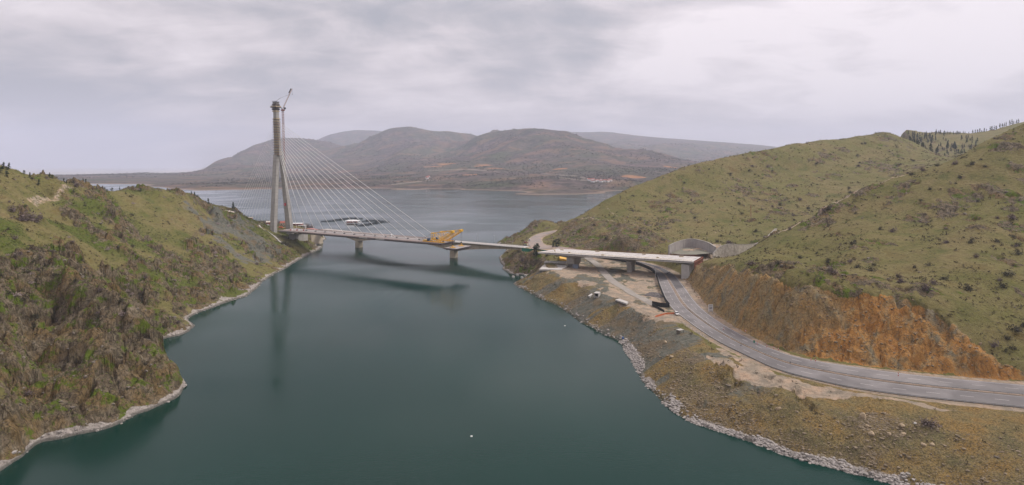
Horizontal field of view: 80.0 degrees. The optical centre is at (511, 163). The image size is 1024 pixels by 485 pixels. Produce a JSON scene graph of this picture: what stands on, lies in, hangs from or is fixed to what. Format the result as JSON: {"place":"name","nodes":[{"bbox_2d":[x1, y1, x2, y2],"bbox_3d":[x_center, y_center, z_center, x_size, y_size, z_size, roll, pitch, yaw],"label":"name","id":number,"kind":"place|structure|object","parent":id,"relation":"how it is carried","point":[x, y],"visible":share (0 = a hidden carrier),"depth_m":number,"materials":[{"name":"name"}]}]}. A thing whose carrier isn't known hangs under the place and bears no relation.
{"place":"outdoors","nodes":[
{"label":"outdoors","id":0,"kind":"place"},
{"bbox_2d":[30,127,777,194],"bbox_3d":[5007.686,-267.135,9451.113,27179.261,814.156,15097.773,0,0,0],"label":"hills","id":1,"kind":"structure","parent":0,"point":[506,147],"depth_m":4377.02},
{"bbox_2d":[56,127,771,188],"bbox_3d":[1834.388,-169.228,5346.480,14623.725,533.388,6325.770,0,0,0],"label":"woods","id":2,"kind":"object","parent":1,"relation":"on","point":[380,177],"visible":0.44,"depth_m":3660.57,"materials":[{"name":"green plant"}]},
{"bbox_2d":[0,184,890,484],"bbox_3d":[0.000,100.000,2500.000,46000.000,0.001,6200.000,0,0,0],"label":"water","id":3,"kind":"structure","parent":0,"point":[348,362],"depth_m":271.43,"materials":[{"name":"teal liquid"}]},
{"bbox_2d":[346,220,360,222],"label":"houseboat","id":4,"kind":"object","parent":3,"relation":"on","point":[352,221],"visible":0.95,"depth_m":1024.20,"materials":[{"name":"white paint"}]},
{"bbox_2d":[320,228,529,257],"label":"concrete bridge","id":5,"kind":"structure","parent":3,"relation":"in","point":[453,254],"depth_m":638.54,"materials":[{"name":"concrete"}]},
{"bbox_2d":[0,122,1023,484],"bbox_3d":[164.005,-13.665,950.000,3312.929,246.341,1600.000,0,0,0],"label":"terrain","id":6,"kind":"structure","parent":0,"point":[24,426],"depth_m":342.77,"materials":[{"name":"green plant"}]},
{"bbox_2d":[7,205,17,211],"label":"thicket","id":7,"kind":"object","parent":6,"relation":"on","point":[12,209],"visible":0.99,"depth_m":388.90,"materials":[{"name":"brown plant"}]},
{"bbox_2d":[10,211,34,220],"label":"thicket","id":8,"kind":"object","parent":6,"relation":"on","point":[22,218],"visible":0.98,"depth_m":382.25,"materials":[{"name":"brown plant"}]},
{"bbox_2d":[23,389,36,394],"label":"shrub","id":9,"kind":"object","parent":6,"relation":"on","point":[27,392],"visible":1,"depth_m":232.89,"materials":[{"name":"brown plant"}]},
{"bbox_2d":[29,313,41,320],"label":"bush","id":10,"kind":"object","parent":6,"relation":"on","point":[34,315],"visible":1,"depth_m":274.97,"materials":[{"name":"green plant"}]},
{"bbox_2d":[29,209,46,222],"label":"thicket","id":11,"kind":"object","parent":6,"relation":"on","point":[41,217],"visible":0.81,"depth_m":392.48,"materials":[{"name":"brown plant"}]},
{"bbox_2d":[71,180,82,186],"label":"shrub","id":12,"kind":"object","parent":6,"relation":"on","point":[77,185],"visible":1,"depth_m":512.24,"materials":[{"name":"green plant"}]},
{"bbox_2d":[0,169,311,432],"bbox_3d":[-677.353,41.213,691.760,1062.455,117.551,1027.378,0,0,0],"label":"grass","id":13,"kind":"structure","parent":6,"relation":"on","point":[105,275],"depth_m":421.21,"materials":[{"name":"green plant"}]},
{"bbox_2d":[278,88,292,228],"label":"tower crane","id":14,"kind":"object","parent":6,"relation":"on","point":[290,90],"visible":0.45,"depth_m":716.84,"materials":[{"name":"orange metal"}]},
{"bbox_2d":[289,234,307,240],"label":"abutment wall","id":15,"kind":"structure","parent":6,"relation":"on","point":[301,237],"depth_m":709.64,"materials":[{"name":"concrete"}]},
{"bbox_2d":[310,235,322,243],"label":"abutment wall","id":16,"kind":"structure","parent":6,"relation":"on","point":[318,239],"depth_m":756.89,"materials":[{"name":"beige concrete"}]},
{"bbox_2d":[12,239,628,453],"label":"shore rocks","id":17,"kind":"object","parent":6,"relation":"on","point":[97,430],"visible":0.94,"depth_m":370.93,"materials":[{"name":"stone"}]},
{"bbox_2d":[237,101,454,245],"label":"cable stayed bridge","id":18,"kind":"structure","parent":6,"relation":"on","point":[278,156],"depth_m":700.60,"materials":[{"name":"concrete"}]},
{"bbox_2d":[0,124,1023,484],"bbox_3d":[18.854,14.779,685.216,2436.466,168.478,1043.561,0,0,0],"label":"scrub","id":19,"kind":"object","parent":6,"relation":"on","point":[602,236],"visible":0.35,"depth_m":421.60,"materials":[{"name":"green plant"}]},
{"bbox_2d":[0,135,1023,457],"bbox_3d":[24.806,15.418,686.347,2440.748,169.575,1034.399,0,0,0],"label":"outcrop stones","id":20,"kind":"object","parent":6,"relation":"on","point":[506,251],"visible":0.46,"depth_m":387.98,"materials":[{"name":"grey stone"}]},
{"bbox_2d":[522,248,546,251],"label":"green fence","id":21,"kind":"object","parent":6,"relation":"on","point":[526,249],"visible":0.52,"depth_m":572.58,"materials":[{"name":"metal"}]},
{"bbox_2d":[532,243,542,257],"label":"conifer tree","id":22,"kind":"object","parent":6,"relation":"on","point":[535,249],"visible":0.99,"depth_m":552.93,"materials":[{"name":"green plant"}]},
{"bbox_2d":[539,268,562,270],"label":"concrete slab","id":23,"kind":"structure","parent":6,"relation":"on","point":[543,269],"depth_m":499.69,"materials":[{"name":"white concrete"}]},
{"bbox_2d":[544,261,566,263],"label":"concrete slab","id":24,"kind":"structure","parent":6,"relation":"on","point":[560,262],"depth_m":526.69,"materials":[{"name":"grey concrete"}]},
{"bbox_2d":[594,291,599,297],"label":"culvert","id":25,"kind":"object","parent":6,"relation":"on","point":[596,294],"visible":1,"depth_m":408.49,"materials":[{"name":"concrete"}]},
{"bbox_2d":[538,248,702,278],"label":"viaduct","id":26,"kind":"object","parent":6,"relation":"on","point":[689,264],"visible":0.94,"depth_m":493.65,"materials":[{"name":"concrete"}]},
{"bbox_2d":[615,299,627,304],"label":"concrete pad","id":27,"kind":"object","parent":6,"relation":"on","point":[622,301],"visible":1,"depth_m":382.96,"materials":[{"name":"white concrete"}]},
{"bbox_2d":[602,258,669,307],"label":"hoarding fence","id":28,"kind":"object","parent":6,"relation":"on","point":[666,304],"visible":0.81,"depth_m":441.32,"materials":[{"name":"metal"}]},
{"bbox_2d":[644,292,662,297],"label":"rubble heap","id":29,"kind":"object","parent":6,"relation":"on","point":[655,294],"visible":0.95,"depth_m":404.18,"materials":[{"name":"grey gravel"}]},
{"bbox_2d":[652,303,663,311],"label":"netting fence","id":30,"kind":"object","parent":6,"relation":"on","point":[657,307],"visible":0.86,"depth_m":367.88,"materials":[{"name":"fabric"}]},
{"bbox_2d":[655,312,673,316],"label":"barrier net","id":31,"kind":"object","parent":6,"relation":"on","point":[664,314],"visible":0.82,"depth_m":353.74,"materials":[{"name":"orange plastic"}]},
{"bbox_2d":[671,315,708,340],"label":"fence","id":32,"kind":"object","parent":6,"relation":"on","point":[693,329],"visible":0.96,"depth_m":317.14,"materials":[{"name":"metal"}]},
{"bbox_2d":[668,238,715,254],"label":"retaining wall","id":33,"kind":"structure","parent":6,"relation":"on","point":[692,243],"depth_m":540.05,"materials":[{"name":"grey concrete"}]},
{"bbox_2d":[708,304,712,313],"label":"information board","id":34,"kind":"object","parent":6,"relation":"on","point":[710,307],"visible":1,"depth_m":355.75,"materials":[{"name":"white paint"}]},
{"bbox_2d":[713,242,757,257],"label":"shotcrete wall","id":35,"kind":"structure","parent":6,"relation":"on","point":[726,250],"depth_m":498.28,"materials":[{"name":"concrete"}]},
{"bbox_2d":[527,271,1023,484],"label":"bank stones","id":36,"kind":"object","parent":6,"relation":"on","point":[872,453],"visible":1,"depth_m":221.28,"materials":[{"name":"grey stone"}]},
{"bbox_2d":[618,338,941,484],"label":"shore rocks","id":37,"kind":"object","parent":6,"relation":"on","point":[630,350],"visible":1,"depth_m":215.77,"materials":[{"name":"stone"}]},
{"bbox_2d":[827,266,836,273],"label":"bush","id":38,"kind":"object","parent":6,"relation":"on","point":[832,271],"visible":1,"depth_m":305.67,"materials":[{"name":"green plant"}]},
{"bbox_2d":[647,265,1023,395],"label":"median","id":39,"kind":"object","parent":6,"relation":"on","point":[678,296],"visible":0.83,"depth_m":255.23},
{"bbox_2d":[686,306,1023,394],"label":"guardrail","id":40,"kind":"object","parent":39,"relation":"on","point":[859,375],"visible":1,"depth_m":248.76,"materials":[{"name":"metal"}]},
{"bbox_2d":[679,263,1017,379],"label":"cut stones","id":41,"kind":"object","parent":6,"relation":"on","point":[899,344],"visible":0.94,"depth_m":283.39,"materials":[{"name":"brown stone"}]},
{"bbox_2d":[683,317,1023,407],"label":"guardrail","id":42,"kind":"object","parent":6,"relation":"on","point":[859,387],"visible":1,"depth_m":236.04,"materials":[{"name":"metal"}]},
{"bbox_2d":[859,412,865,418],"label":"boulder","id":43,"kind":"object","parent":6,"relation":"on","point":[862,415],"visible":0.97,"depth_m":215.64,"materials":[{"name":"beige stone"}]},
{"bbox_2d":[859,265,880,271],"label":"bush","id":44,"kind":"object","parent":6,"relation":"on","point":[868,269],"visible":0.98,"depth_m":330.12,"materials":[{"name":"green plant"}]},
{"bbox_2d":[895,276,907,282],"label":"bush","id":45,"kind":"object","parent":6,"relation":"on","point":[899,280],"visible":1,"depth_m":300.99,"materials":[{"name":"green plant"}]},
{"bbox_2d":[920,281,930,290],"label":"bush","id":46,"kind":"object","parent":6,"relation":"on","point":[925,287],"visible":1,"depth_m":289.80,"materials":[{"name":"green plant"}]},
{"bbox_2d":[917,415,942,428],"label":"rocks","id":47,"kind":"object","parent":6,"relation":"on","point":[926,422],"visible":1,"depth_m":206.78,"materials":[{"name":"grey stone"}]},
{"bbox_2d":[929,278,940,284],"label":"bush","id":48,"kind":"object","parent":6,"relation":"on","point":[933,282],"visible":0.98,"depth_m":299.19,"materials":[{"name":"green plant"}]},
{"bbox_2d":[959,284,974,291],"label":"bush","id":49,"kind":"object","parent":6,"relation":"on","point":[967,286],"visible":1,"depth_m":295.68,"materials":[{"name":"green plant"}]},
{"bbox_2d":[988,338,999,347],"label":"bush","id":50,"kind":"object","parent":6,"relation":"on","point":[993,344],"visible":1,"depth_m":257.80,"materials":[{"name":"green plant"}]},
{"bbox_2d":[995,270,1015,276],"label":"bush","id":51,"kind":"object","parent":6,"relation":"on","point":[1008,273],"visible":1,"depth_m":305.65,"materials":[{"name":"green plant"}]},
{"bbox_2d":[1007,249,1022,255],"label":"bush","id":52,"kind":"object","parent":6,"relation":"on","point":[1021,253],"visible":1,"depth_m":333.46,"materials":[{"name":"green plant"}]},
{"bbox_2d":[1008,324,1023,332],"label":"bush","id":53,"kind":"object","parent":6,"relation":"on","point":[1017,329],"visible":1,"depth_m":264.65,"materials":[{"name":"green plant"}]},
{"bbox_2d":[0,0,1023,174],"label":"sky","id":54,"kind":"structure","parent":0,"point":[87,86],"materials":[{"name":"grey"}]},
{"bbox_2d":[529,230,556,248],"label":"road","id":55,"kind":"structure","parent":0,"point":[535,239],"depth_m":651.73,"materials":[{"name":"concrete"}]},
{"bbox_2d":[547,245,577,249],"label":"road","id":56,"kind":"structure","parent":0,"point":[561,247],"depth_m":603.15,"materials":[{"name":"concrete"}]},
{"bbox_2d":[584,257,651,305],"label":"path","id":57,"kind":"structure","parent":0,"point":[604,273],"depth_m":453.91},
{"bbox_2d":[649,266,666,280],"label":"road","id":58,"kind":"structure","parent":0,"point":[661,276],"depth_m":477.34,"materials":[{"name":"grey asphalt"}]},
{"bbox_2d":[636,261,683,288],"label":"road","id":59,"kind":"structure","parent":0,"point":[674,279],"depth_m":473.11,"materials":[{"name":"grey asphalt"}]},
{"bbox_2d":[671,248,710,254],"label":"slope","id":60,"kind":"structure","parent":0,"point":[694,252],"depth_m":519.17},
{"bbox_2d":[659,280,1023,407],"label":"road","id":61,"kind":"structure","parent":0,"point":[683,310],"depth_m":246.21,"materials":[{"name":"grey asphalt"}]},
{"bbox_2d":[647,263,1023,399],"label":"road markings","id":62,"kind":"object","parent":61,"relation":"on","point":[802,358],"visible":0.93,"depth_m":274.67,"materials":[{"name":"paint"}]},
{"bbox_2d":[676,287,1023,392],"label":"road","id":63,"kind":"structure","parent":0,"point":[696,308],"depth_m":258.11,"materials":[{"name":"grey asphalt"}]},
{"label":"lifting frame","id":64,"kind":"object","parent":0,"visible":0},
{"bbox_2d":[419,231,454,244],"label":"derrick crane","id":65,"kind":"object","parent":64,"relation":"on","point":[441,238],"visible":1,"depth_m":586.27,"materials":[{"name":"yellow paint"}]},
{"bbox_2d":[443,245,470,250],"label":"deck segment","id":66,"kind":"object","parent":64,"relation":"hanging from","point":[460,248],"visible":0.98,"depth_m":580.12,"materials":[{"name":"concrete"}]},
{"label":"lifting frame","id":67,"kind":"object","parent":66,"relation":"on","visible":0},
{"bbox_2d":[430,229,462,242],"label":"derrick crane","id":68,"kind":"object","parent":67,"relation":"on","point":[458,232],"visible":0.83,"depth_m":596.75,"materials":[{"name":"yellow paint"}]}
]}

